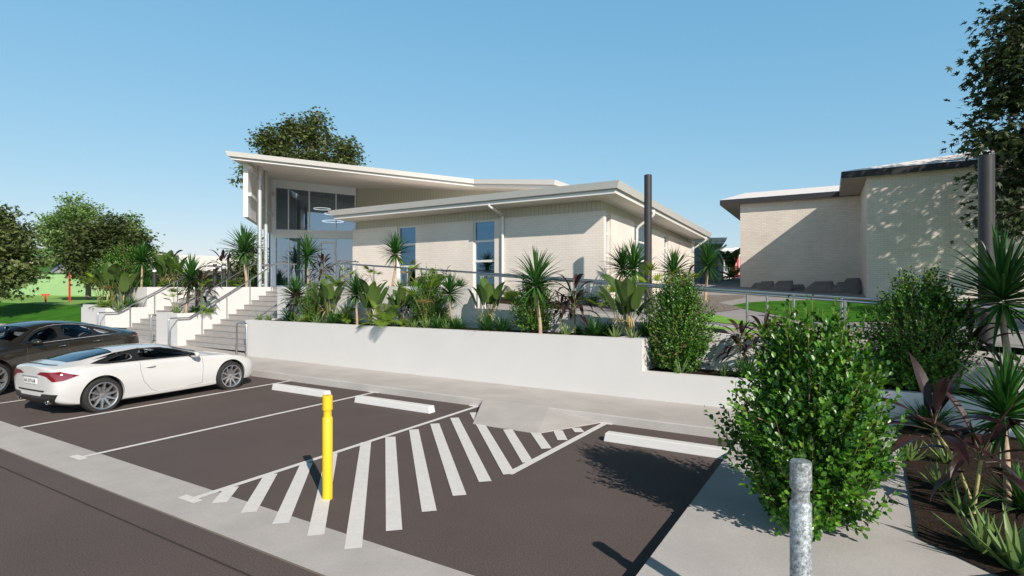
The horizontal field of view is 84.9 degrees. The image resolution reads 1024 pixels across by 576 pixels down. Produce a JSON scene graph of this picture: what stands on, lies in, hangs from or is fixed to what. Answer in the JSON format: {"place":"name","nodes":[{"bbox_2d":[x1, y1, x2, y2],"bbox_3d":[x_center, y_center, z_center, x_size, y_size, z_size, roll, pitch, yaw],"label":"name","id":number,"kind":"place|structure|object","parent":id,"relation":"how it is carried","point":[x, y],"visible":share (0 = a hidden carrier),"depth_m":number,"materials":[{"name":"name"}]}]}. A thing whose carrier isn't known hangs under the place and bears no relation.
{"place":"outdoors","nodes":[
{"label":"outdoors","id":0,"kind":"place"},
{"bbox_2d":[0,302,82,329],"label":"lawn","id":1,"kind":"structure","parent":0,"point":[14,312],"depth_m":32.50,"materials":[{"name":"green plant"}]},
{"bbox_2d":[148,250,182,286],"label":"paddle leaf plant","id":2,"kind":"object","parent":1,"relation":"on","point":[159,267],"visible":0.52,"depth_m":28.76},
{"bbox_2d":[216,232,268,286],"bbox_3d":[-16.910,-1.301,36.099,3.827,4.612,3.622,0,0,31],"label":"tree","id":3,"kind":"object","parent":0,"point":[251,268],"visible":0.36,"depth_m":35.60,"materials":[{"name":"green plant"}]},
{"bbox_2d":[219,222,267,286],"bbox_3d":[-10.255,-1.288,21.589,1.992,2.581,1.943,0,0,8],"label":"spiky palm","id":4,"kind":"object","parent":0,"point":[244,246],"visible":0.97,"depth_m":21.42,"materials":[{"name":"green plant"}]},
{"bbox_2d":[0,376,734,575],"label":"car park","id":5,"kind":"structure","parent":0,"point":[593,503],"depth_m":6.14,"materials":[{"name":"asphalt"}]},
{"bbox_2d":[0,320,138,393],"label":"parked car","id":6,"kind":"object","parent":5,"relation":"on","point":[39,339],"visible":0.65,"depth_m":12.90,"materials":[{"name":"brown metal"}]},
{"bbox_2d":[0,466,251,575],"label":"road joint","id":7,"kind":"object","parent":5,"relation":"on","point":[135,525],"depth_m":5.13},
{"bbox_2d":[14,343,251,412],"bbox_3d":[-7.446,1.677,11.474,2.005,1.117,3.982,0,0,27],"label":"parked car","id":8,"kind":"object","parent":5,"relation":"on","point":[99,379],"visible":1,"depth_m":10.36,"materials":[{"name":"white metal"}]},
{"bbox_2d":[0,448,324,575],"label":"strip joint","id":9,"kind":"object","parent":5,"relation":"on","point":[177,518],"depth_m":5.28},
{"bbox_2d":[0,421,473,575],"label":"concrete strip","id":10,"kind":"object","parent":5,"relation":"on","point":[326,553],"depth_m":5.38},
{"bbox_2d":[272,383,330,396],"bbox_3d":[-4.420,2.137,11.712,1.697,0.124,0.168,0,0,31],"label":"wheel stop","id":11,"kind":"object","parent":5,"relation":"on","point":[300,390],"visible":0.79,"depth_m":11.62,"materials":[{"name":"paint"}]},
{"bbox_2d":[2,381,611,502],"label":"parking lines","id":12,"kind":"object","parent":5,"relation":"on","point":[191,499],"visible":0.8,"depth_m":7.89,"materials":[{"name":"paint"}]},
{"bbox_2d":[354,395,434,413],"bbox_3d":[-2.193,2.137,10.331,1.857,0.124,0.168,0,0,31],"label":"wheel stop","id":13,"kind":"object","parent":5,"relation":"on","point":[399,404],"visible":1,"depth_m":10.22,"materials":[{"name":"paint"}]},
{"bbox_2d":[212,412,583,548],"bbox_3d":[-1.038,2.192,7.309,2.564,0.001,4.850,0,0,31],"label":"hatched area","id":14,"kind":"object","parent":5,"relation":"on","point":[354,534],"visible":0.97,"depth_m":6.38,"materials":[{"name":"paint"}]},
{"bbox_2d":[322,394,332,499],"bbox_3d":[-1.927,1.660,5.848,0.104,1.080,0.104,0,0,31],"label":"bollard","id":15,"kind":"object","parent":14,"relation":"on","point":[327,449],"visible":1,"depth_m":5.80,"materials":[{"name":"metal"}]},
{"bbox_2d":[473,399,599,432],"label":"kerb ramp","id":16,"kind":"structure","parent":5,"relation":"on","point":[528,418],"depth_m":9.21,"materials":[{"name":"concrete"}]},
{"bbox_2d":[604,431,728,458],"bbox_3d":[2.079,2.137,7.657,1.697,0.124,0.168,0,0,31],"label":"wheel stop","id":17,"kind":"object","parent":5,"relation":"on","point":[704,450],"visible":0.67,"depth_m":7.57,"materials":[{"name":"paint"}]},
{"bbox_2d":[0,323,747,440],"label":"footpath","id":18,"kind":"structure","parent":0,"point":[684,418],"depth_m":10.89,"materials":[{"name":"concrete"}]},
{"bbox_2d":[124,291,194,340],"bbox_3d":[-12.768,0.917,22.129,3.698,1.915,3.629,0,0,31],"label":"stair","id":19,"kind":"object","parent":18,"relation":"on","point":[142,328],"visible":0.29,"depth_m":21.82,"materials":[{"name":"concrete"}]},
{"bbox_2d":[97,266,221,326],"bbox_3d":[-14.248,0.436,23.064,0.090,2.839,4.944,0,0,31],"label":"handrail","id":20,"kind":"object","parent":19,"relation":"on","point":[129,306],"visible":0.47,"depth_m":22.35,"materials":[{"name":"metal"}]},
{"bbox_2d":[156,287,272,345],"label":"stair wall","id":21,"kind":"structure","parent":18,"relation":"on","point":[181,331],"depth_m":19.56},
{"bbox_2d":[186,287,276,350],"bbox_3d":[-8.467,0.950,19.473,3.728,1.980,3.629,0,0,31],"label":"stair","id":22,"kind":"object","parent":18,"relation":"on","point":[222,335],"visible":0.48,"depth_m":19.20,"materials":[{"name":"concrete"}]},
{"bbox_2d":[168,263,295,345],"bbox_3d":[-9.969,0.468,20.420,0.090,2.904,4.944,0,0,31],"label":"handrail","id":23,"kind":"object","parent":22,"relation":"on","point":[249,281],"visible":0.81,"depth_m":20.07,"materials":[{"name":"metal"}]},
{"bbox_2d":[0,0,1023,285],"label":"sky","id":24,"kind":"structure","parent":0,"point":[137,106],"materials":[{"name":"blue"}]},
{"bbox_2d":[1,295,1023,354],"bbox_3d":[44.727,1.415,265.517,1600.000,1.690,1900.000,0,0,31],"label":"ground","id":25,"kind":"structure","parent":0,"point":[58,300],"depth_m":45.26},
{"bbox_2d":[0,201,54,303],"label":"tree","id":26,"kind":"object","parent":25,"relation":"on","point":[16,256],"visible":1,"depth_m":31.28,"materials":[{"name":"green plant"}]},
{"bbox_2d":[2,256,117,295],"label":"green building","id":27,"kind":"structure","parent":25,"relation":"on","point":[56,285],"depth_m":62.00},
{"bbox_2d":[26,191,163,299],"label":"tree","id":28,"kind":"object","parent":25,"relation":"on","point":[51,234],"visible":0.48,"depth_m":47.42,"materials":[{"name":"green plant"}]},
{"bbox_2d":[40,208,165,304],"bbox_3d":[-24.355,-1.709,33.261,6.864,6.180,4.899,0,0,21],"label":"tree","id":29,"kind":"object","parent":25,"relation":"on","point":[87,241],"visible":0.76,"depth_m":32.40,"materials":[{"name":"green plant"}]},
{"bbox_2d":[89,239,160,291],"bbox_3d":[-20.919,-1.159,30.490,3.316,2.960,3.663,0,0,-31],"label":"box bush","id":30,"kind":"object","parent":25,"relation":"on","point":[123,265],"visible":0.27,"depth_m":30.13,"materials":[{"name":"green plant"}]},
{"bbox_2d":[81,287,194,327],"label":"stair wall","id":31,"kind":"structure","parent":25,"relation":"on","point":[120,319],"depth_m":22.39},
{"bbox_2d":[126,240,157,286],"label":"spiky palm","id":32,"kind":"object","parent":31,"relation":"on","point":[141,254],"visible":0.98,"depth_m":28.45,"materials":[{"name":"green plant"}]},
{"bbox_2d":[159,255,186,286],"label":"paddle leaf plant","id":33,"kind":"object","parent":31,"relation":"on","point":[171,260],"visible":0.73,"depth_m":28.31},
{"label":"planting soil","id":34,"kind":"object","parent":31,"relation":"in","visible":0},
{"bbox_2d":[90,260,131,307],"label":"paddle leaf plant","id":35,"kind":"object","parent":34,"relation":"on","point":[108,275],"visible":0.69,"depth_m":22.47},
{"bbox_2d":[107,268,143,305],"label":"paddle leaf plant","id":36,"kind":"object","parent":34,"relation":"on","point":[126,282],"visible":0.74,"depth_m":22.44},
{"bbox_2d":[107,251,252,290],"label":"long white building","id":37,"kind":"structure","parent":25,"relation":"on","point":[202,259],"depth_m":50.71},
{"bbox_2d":[227,106,370,188],"bbox_3d":[-14.454,-5.731,37.978,9.457,13.470,4.658,0,0,15],"label":"tree","id":38,"kind":"object","parent":25,"relation":"on","point":[310,140],"visible":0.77,"depth_m":37.55,"materials":[{"name":"green plant"}]},
{"bbox_2d":[245,318,659,398],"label":"planter wall","id":39,"kind":"structure","parent":25,"relation":"on","point":[609,366],"depth_m":12.41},
{"bbox_2d":[271,319,625,336],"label":"planting soil","id":40,"kind":"structure","parent":39,"relation":"in","point":[582,334],"depth_m":12.96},
{"bbox_2d":[274,273,308,321],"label":"spiky palm","id":41,"kind":"object","parent":40,"relation":"on","point":[296,285],"visible":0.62,"depth_m":16.26,"materials":[{"name":"green plant"}]},
{"bbox_2d":[296,278,325,321],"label":"box bush","id":42,"kind":"object","parent":40,"relation":"on","point":[311,302],"visible":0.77,"depth_m":16.02,"materials":[{"name":"green plant"}]},
{"bbox_2d":[311,278,344,320],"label":"paddle leaf plant","id":43,"kind":"object","parent":40,"relation":"on","point":[327,292],"visible":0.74,"depth_m":15.60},
{"bbox_2d":[336,271,369,324],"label":"spiky palm","id":44,"kind":"object","parent":40,"relation":"on","point":[355,286],"visible":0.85,"depth_m":14.89,"materials":[{"name":"green plant"}]},
{"bbox_2d":[357,277,388,324],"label":"paddle leaf plant","id":45,"kind":"object","parent":40,"relation":"on","point":[374,290],"visible":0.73,"depth_m":14.74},
{"bbox_2d":[357,300,402,328],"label":"fern","id":46,"kind":"object","parent":40,"relation":"on","point":[384,315],"visible":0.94,"depth_m":13.84,"materials":[{"name":"green plant"}]},
{"bbox_2d":[385,286,412,325],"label":"paddle leaf plant","id":47,"kind":"object","parent":40,"relation":"on","point":[398,298],"visible":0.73,"depth_m":14.46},
{"bbox_2d":[400,274,444,320],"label":"leaf plant","id":48,"kind":"object","parent":40,"relation":"on","point":[412,293],"visible":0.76,"depth_m":13.50,"materials":[{"name":"green plant"}]},
{"bbox_2d":[403,266,448,326],"bbox_3d":[-2.089,0.197,14.011,1.212,1.609,1.097,0,0,-33],"label":"box bush","id":49,"kind":"object","parent":40,"relation":"on","point":[423,293],"visible":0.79,"depth_m":13.83,"materials":[{"name":"green plant"}]},
{"bbox_2d":[432,271,467,326],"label":"spiky palm","id":50,"kind":"object","parent":40,"relation":"on","point":[449,285],"visible":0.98,"depth_m":13.34,"materials":[{"name":"green plant"}]},
{"bbox_2d":[470,310,497,330],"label":"spiky tuft","id":51,"kind":"object","parent":40,"relation":"on","point":[486,324],"visible":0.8,"depth_m":12.49,"materials":[{"name":"green plant"}]},
{"bbox_2d":[468,277,507,324],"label":"paddle leaf plant","id":52,"kind":"object","parent":40,"relation":"on","point":[487,292],"visible":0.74,"depth_m":12.74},
{"bbox_2d":[501,246,566,333],"bbox_3d":[0.568,0.018,11.957,1.503,1.947,1.466,0,0,27],"label":"spiky palm","id":53,"kind":"object","parent":40,"relation":"on","point":[536,272],"visible":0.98,"depth_m":11.83,"materials":[{"name":"green plant"}]},
{"bbox_2d":[507,277,561,332],"bbox_3d":[0.452,0.324,12.325,1.211,1.351,1.338,0,0,-12],"label":"box bush","id":54,"kind":"object","parent":40,"relation":"on","point":[531,321],"visible":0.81,"depth_m":12.13,"materials":[{"name":"green plant"}]},
{"bbox_2d":[547,273,602,334],"bbox_3d":[1.323,0.336,11.750,1.254,1.312,1.219,0,0,-33],"label":"purple cordyline","id":55,"kind":"object","parent":40,"relation":"on","point":[576,280],"visible":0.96,"depth_m":11.70,"materials":[{"name":"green plant"}]},
{"bbox_2d":[575,311,610,335],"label":"spiky tuft","id":56,"kind":"object","parent":40,"relation":"on","point":[592,329],"visible":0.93,"depth_m":11.41,"materials":[{"name":"green plant"}]},
{"bbox_2d":[599,274,655,334],"bbox_3d":[2.244,0.353,11.067,1.085,1.281,0.918,0,0,28],"label":"paddle leaf plant","id":57,"kind":"object","parent":40,"relation":"on","point":[629,292],"visible":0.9,"depth_m":10.93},
{"bbox_2d":[694,237,726,283],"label":"annexe","id":58,"kind":"structure","parent":25,"relation":"on","point":[720,242],"depth_m":36.36,"materials":[{"name":"glass"}]},
{"bbox_2d":[472,308,1023,391],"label":"ramp wall","id":59,"kind":"structure","parent":25,"relation":"on","point":[730,359],"depth_m":10.78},
{"bbox_2d":[479,273,1023,328],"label":"handrail","id":60,"kind":"object","parent":59,"relation":"on","point":[768,295],"visible":0.31,"depth_m":10.44,"materials":[{"name":"metal"}]},
{"bbox_2d":[489,303,1023,363],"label":"ramp kerb","id":61,"kind":"structure","parent":25,"relation":"on","point":[507,307],"depth_m":12.27,"materials":[{"name":"concrete"}]},
{"bbox_2d":[336,263,1023,326],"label":"handrail","id":62,"kind":"object","parent":61,"relation":"on","point":[800,294],"visible":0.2,"depth_m":12.16,"materials":[{"name":"metal"}]},
{"bbox_2d":[500,297,578,309],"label":"terrace slope","id":63,"kind":"structure","parent":0,"point":[505,301],"depth_m":16.56,"materials":[{"name":"soil"}]},
{"bbox_2d":[277,286,487,327],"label":"planter wall","id":64,"kind":"structure","parent":63,"relation":"on","point":[467,306],"depth_m":15.03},
{"bbox_2d":[694,295,745,312],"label":"gravel","id":65,"kind":"structure","parent":0,"point":[714,299],"depth_m":18.70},
{"bbox_2d":[688,239,732,299],"bbox_3d":[6.958,-0.706,19.779,1.721,2.286,1.764,0,0,30],"label":"spiky palm","id":66,"kind":"object","parent":65,"relation":"on","point":[707,255],"visible":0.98,"depth_m":19.73,"materials":[{"name":"green plant"}]},
{"bbox_2d":[576,277,1023,347],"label":"side yard","id":67,"kind":"structure","parent":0,"point":[738,314],"depth_m":15.70,"materials":[{"name":"concrete"}]},
{"bbox_2d":[601,243,642,280],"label":"spiky palm","id":68,"kind":"object","parent":67,"relation":"on","point":[625,262],"visible":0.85,"depth_m":16.15,"materials":[{"name":"green plant"}]},
{"bbox_2d":[604,238,656,281],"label":"spiky palm","id":69,"kind":"object","parent":67,"relation":"on","point":[637,255],"visible":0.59,"depth_m":16.38,"materials":[{"name":"green plant"}]},
{"bbox_2d":[644,174,651,313],"bbox_3d":[3.643,-0.955,15.000,0.440,4.150,0.440,0,0,31],"label":"pole","id":70,"kind":"object","parent":67,"relation":"on","point":[648,217],"visible":0.58,"depth_m":14.91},
{"bbox_2d":[634,261,678,315],"bbox_3d":[3.654,0.012,14.515,1.447,1.422,1.255,0,0,15],"label":"fan palm","id":71,"kind":"object","parent":67,"relation":"on","point":[646,268],"visible":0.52,"depth_m":14.39,"materials":[{"name":"green plant"}]},
{"bbox_2d":[654,245,697,292],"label":"spiky palm","id":72,"kind":"object","parent":67,"relation":"on","point":[674,262],"visible":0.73,"depth_m":18.30,"materials":[{"name":"green plant"}]},
{"bbox_2d":[720,150,1023,303],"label":"brick hall","id":73,"kind":"structure","parent":67,"relation":"on","point":[870,227],"depth_m":21.90,"materials":[{"name":"brick"}]},
{"bbox_2d":[939,0,1023,247],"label":"tree","id":74,"kind":"object","parent":67,"relation":"on","point":[1003,64],"visible":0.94,"depth_m":16.59,"materials":[{"name":"green plant"}]},
{"bbox_2d":[970,154,1002,352],"bbox_3d":[8.895,-0.500,10.500,0.440,3.960,0.440,0,0,31],"label":"pole","id":75,"kind":"object","parent":67,"relation":"on","point":[986,190],"visible":0.59,"depth_m":10.40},
{"bbox_2d":[636,420,999,575],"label":"side path","id":76,"kind":"structure","parent":0,"point":[723,526],"depth_m":4.50,"materials":[{"name":"concrete"}]},
{"bbox_2d":[790,458,811,575],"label":"bollard","id":77,"kind":"object","parent":76,"relation":"on","point":[800,520],"visible":1,"depth_m":3.08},
{"bbox_2d":[704,294,913,541],"bbox_3d":[2.601,1.058,4.982,1.581,2.023,1.656,0,0,31],"label":"box bush","id":78,"kind":"object","parent":76,"relation":"on","point":[813,408],"visible":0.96,"depth_m":4.58,"materials":[{"name":"green plant"}]},
{"bbox_2d":[642,370,1023,436],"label":"planter wall","id":79,"kind":"structure","parent":76,"relation":"on","point":[703,390],"depth_m":9.73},
{"bbox_2d":[648,367,1019,396],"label":"planting soil","id":80,"kind":"structure","parent":79,"relation":"in","point":[714,373],"depth_m":10.09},
{"bbox_2d":[638,265,720,372],"bbox_3d":[3.164,0.579,10.611,1.554,2.017,1.585,0,0,31],"label":"box bush","id":81,"kind":"object","parent":80,"relation":"on","point":[676,316],"visible":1,"depth_m":10.40,"materials":[{"name":"green plant"}]},
{"bbox_2d":[710,319,763,373],"bbox_3d":[4.097,1.069,10.143,0.979,1.025,0.952,0,0,-31],"label":"purple cordyline","id":82,"kind":"object","parent":80,"relation":"on","point":[736,338],"visible":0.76,"depth_m":10.12,"materials":[{"name":"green plant"}]},
{"bbox_2d":[722,351,760,377],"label":"spiky tuft","id":83,"kind":"object","parent":80,"relation":"on","point":[751,367],"visible":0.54,"depth_m":9.73,"materials":[{"name":"green plant"}]},
{"bbox_2d":[735,308,771,354],"bbox_3d":[4.402,0.950,9.796,0.905,1.261,1.064,0,0,36],"label":"purple cordyline","id":84,"kind":"object","parent":80,"relation":"on","point":[766,317],"visible":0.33,"depth_m":9.77,"materials":[{"name":"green plant"}]},
{"bbox_2d":[847,262,992,391],"bbox_3d":[6.215,0.598,8.637,1.886,1.999,1.920,0,0,31],"label":"box bush","id":85,"kind":"object","parent":80,"relation":"on","point":[911,328],"visible":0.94,"depth_m":8.38,"materials":[{"name":"green plant"}]},
{"bbox_2d":[921,295,1021,391],"bbox_3d":[6.835,0.840,8.455,1.381,1.486,1.420,0,0,3],"label":"purple cordyline","id":86,"kind":"object","parent":80,"relation":"on","point":[980,331],"visible":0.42,"depth_m":8.23,"materials":[{"name":"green plant"}]},
{"bbox_2d":[920,222,1023,395],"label":"spiky palm","id":87,"kind":"object","parent":80,"relation":"on","point":[1002,279],"visible":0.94,"depth_m":8.08,"materials":[{"name":"green plant"}]},
{"bbox_2d":[897,425,1023,575],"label":"garden bed","id":88,"kind":"object","parent":76,"relation":"on","point":[932,528],"visible":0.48,"depth_m":5.38,"materials":[{"name":"soil"}]},
{"bbox_2d":[894,442,936,460],"bbox_3d":[4.776,1.910,6.681,0.424,0.294,0.326,0,0,-2],"label":"aloe","id":89,"kind":"object","parent":88,"relation":"on","point":[910,450],"visible":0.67,"depth_m":6.62,"materials":[{"name":"green plant"}]},
{"bbox_2d":[890,396,968,438],"bbox_3d":[6.020,1.752,8.024,1.012,0.612,1.046,0,0,-10],"label":"spiky tuft","id":90,"kind":"object","parent":88,"relation":"on","point":[923,411],"visible":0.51,"depth_m":7.96,"materials":[{"name":"green plant"}]},
{"bbox_2d":[918,439,968,463],"bbox_3d":[5.068,1.918,6.586,0.394,0.280,0.464,0,0,-43],"label":"aloe","id":91,"kind":"object","parent":88,"relation":"on","point":[942,456],"visible":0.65,"depth_m":6.54,"materials":[{"name":"green plant"}]},
{"bbox_2d":[917,458,969,491],"bbox_3d":[4.341,1.881,5.646,0.405,0.356,0.516,0,0,3],"label":"aloe","id":92,"kind":"object","parent":88,"relation":"on","point":[945,485],"visible":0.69,"depth_m":5.61,"materials":[{"name":"green plant"}]},
{"bbox_2d":[876,353,1020,501],"bbox_3d":[3.928,1.343,5.179,1.200,1.413,1.077,0,0,-10],"label":"purple cordyline","id":93,"kind":"object","parent":88,"relation":"on","point":[938,399],"visible":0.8,"depth_m":5.18,"materials":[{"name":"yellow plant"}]},
{"bbox_2d":[904,384,1023,513],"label":"purple cordyline","id":94,"kind":"object","parent":88,"relation":"on","point":[958,462],"visible":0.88,"depth_m":5.11,"materials":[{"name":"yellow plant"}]},
{"bbox_2d":[940,482,997,514],"bbox_3d":[4.109,1.918,5.054,0.464,0.280,0.394,0,0,30],"label":"aloe","id":95,"kind":"object","parent":88,"relation":"on","point":[963,506],"visible":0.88,"depth_m":5.05,"materials":[{"name":"green plant"}]},
{"bbox_2d":[931,504,1021,557],"bbox_3d":[3.682,1.853,4.294,0.463,0.418,0.603,0,0,-5],"label":"aloe","id":96,"kind":"object","parent":88,"relation":"on","point":[979,531],"visible":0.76,"depth_m":4.31,"materials":[{"name":"green plant"}]},
{"bbox_2d":[933,343,1023,509],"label":"spiky palm","id":97,"kind":"object","parent":88,"relation":"on","point":[1005,387],"visible":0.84,"depth_m":5.22,"materials":[{"name":"green plant"}]},
{"bbox_2d":[967,502,1023,574],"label":"aloe","id":98,"kind":"object","parent":88,"relation":"on","point":[1013,560],"visible":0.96,"depth_m":4.10,"materials":[{"name":"green plant"}]},
{"bbox_2d":[968,455,1023,511],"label":"spiky tuft","id":99,"kind":"object","parent":88,"relation":"on","point":[1017,493],"visible":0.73,"depth_m":5.14,"materials":[{"name":"green plant"}]},
{"bbox_2d":[734,299,1023,321],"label":"lawn","id":100,"kind":"structure","parent":0,"point":[853,308],"depth_m":17.03,"materials":[{"name":"green plant"}]},
{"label":"terrace","id":101,"kind":"structure","parent":0,"visible":0},
{"bbox_2d":[201,249,242,281],"bbox_3d":[-12.430,-0.817,24.273,1.567,1.640,1.524,0,0,3],"label":"purple cordyline","id":102,"kind":"object","parent":101,"relation":"on","point":[222,255],"visible":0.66,"depth_m":24.18,"materials":[{"name":"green plant"}]},
{"bbox_2d":[225,151,711,304],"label":"building","id":103,"kind":"structure","parent":101,"relation":"on","point":[472,225],"depth_m":21.20,"materials":[{"name":"beige brick"}]},
{"bbox_2d":[399,225,414,285],"bbox_3d":[-4.042,-0.910,21.863,0.940,3.020,0.086,0,0,31],"label":"window","id":104,"kind":"structure","parent":103,"relation":"in","point":[408,231],"depth_m":21.86,"materials":[{"name":"glass"}]},
{"bbox_2d":[474,219,493,286],"bbox_3d":[-0.942,-0.910,19.974,0.920,3.020,0.086,0,0,31],"label":"window","id":105,"kind":"structure","parent":103,"relation":"in","point":[483,229],"depth_m":20.00,"materials":[{"name":"glass"}]},
{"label":"planting soil","id":106,"kind":"object","parent":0,"visible":0},
{"bbox_2d":[284,232,325,286],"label":"spiky palm","id":107,"kind":"object","parent":106,"relation":"on","point":[308,250],"visible":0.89,"depth_m":17.31,"materials":[{"name":"green plant"}]},
{"bbox_2d":[306,253,337,280],"bbox_3d":[-5.770,-0.531,17.008,1.028,1.076,1.000,0,0,-23],"label":"purple cordyline","id":108,"kind":"object","parent":106,"relation":"on","point":[321,257],"visible":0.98,"depth_m":17.00,"materials":[{"name":"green plant"}]},
{"bbox_2d":[377,231,411,286],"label":"spiky palm","id":109,"kind":"object","parent":106,"relation":"on","point":[396,246],"visible":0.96,"depth_m":15.53,"materials":[{"name":"green plant"}]},
{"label":"planting soil","id":110,"kind":"object","parent":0,"visible":0},
{"bbox_2d":[166,255,213,312],"bbox_3d":[-11.136,-0.184,19.400,1.665,2.212,1.708,0,0,23],"label":"spiky palm","id":111,"kind":"object","parent":110,"relation":"on","point":[192,265],"visible":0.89,"depth_m":19.34,"materials":[{"name":"green plant"}]},
{"bbox_2d":[177,269,223,308],"bbox_3d":[-10.787,0.129,19.363,1.518,1.588,1.476,0,0,-35],"label":"purple cordyline","id":112,"kind":"object","parent":110,"relation":"on","point":[198,292],"visible":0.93,"depth_m":19.37,"materials":[{"name":"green plant"}]},
{"bbox_3d":[14.009,0.610,26.068,3.511,0.780,2.500,0,0,31],"label":"plinth","id":113,"kind":"object","parent":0,"visible":0},
{"bbox_2d":[804,281,834,292],"bbox_3d":[13.867,-0.039,25.262,1.269,0.548,0.767,0,0,31],"label":"boulder","id":114,"kind":"object","parent":113,"relation":"on","point":[822,286],"visible":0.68,"depth_m":24.96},
{"bbox_2d":[832,282,860,293],"bbox_3d":[14.674,-0.001,24.622,1.146,0.563,0.800,0,0,31],"label":"boulder","id":115,"kind":"object","parent":113,"relation":"on","point":[848,287],"visible":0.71,"depth_m":24.36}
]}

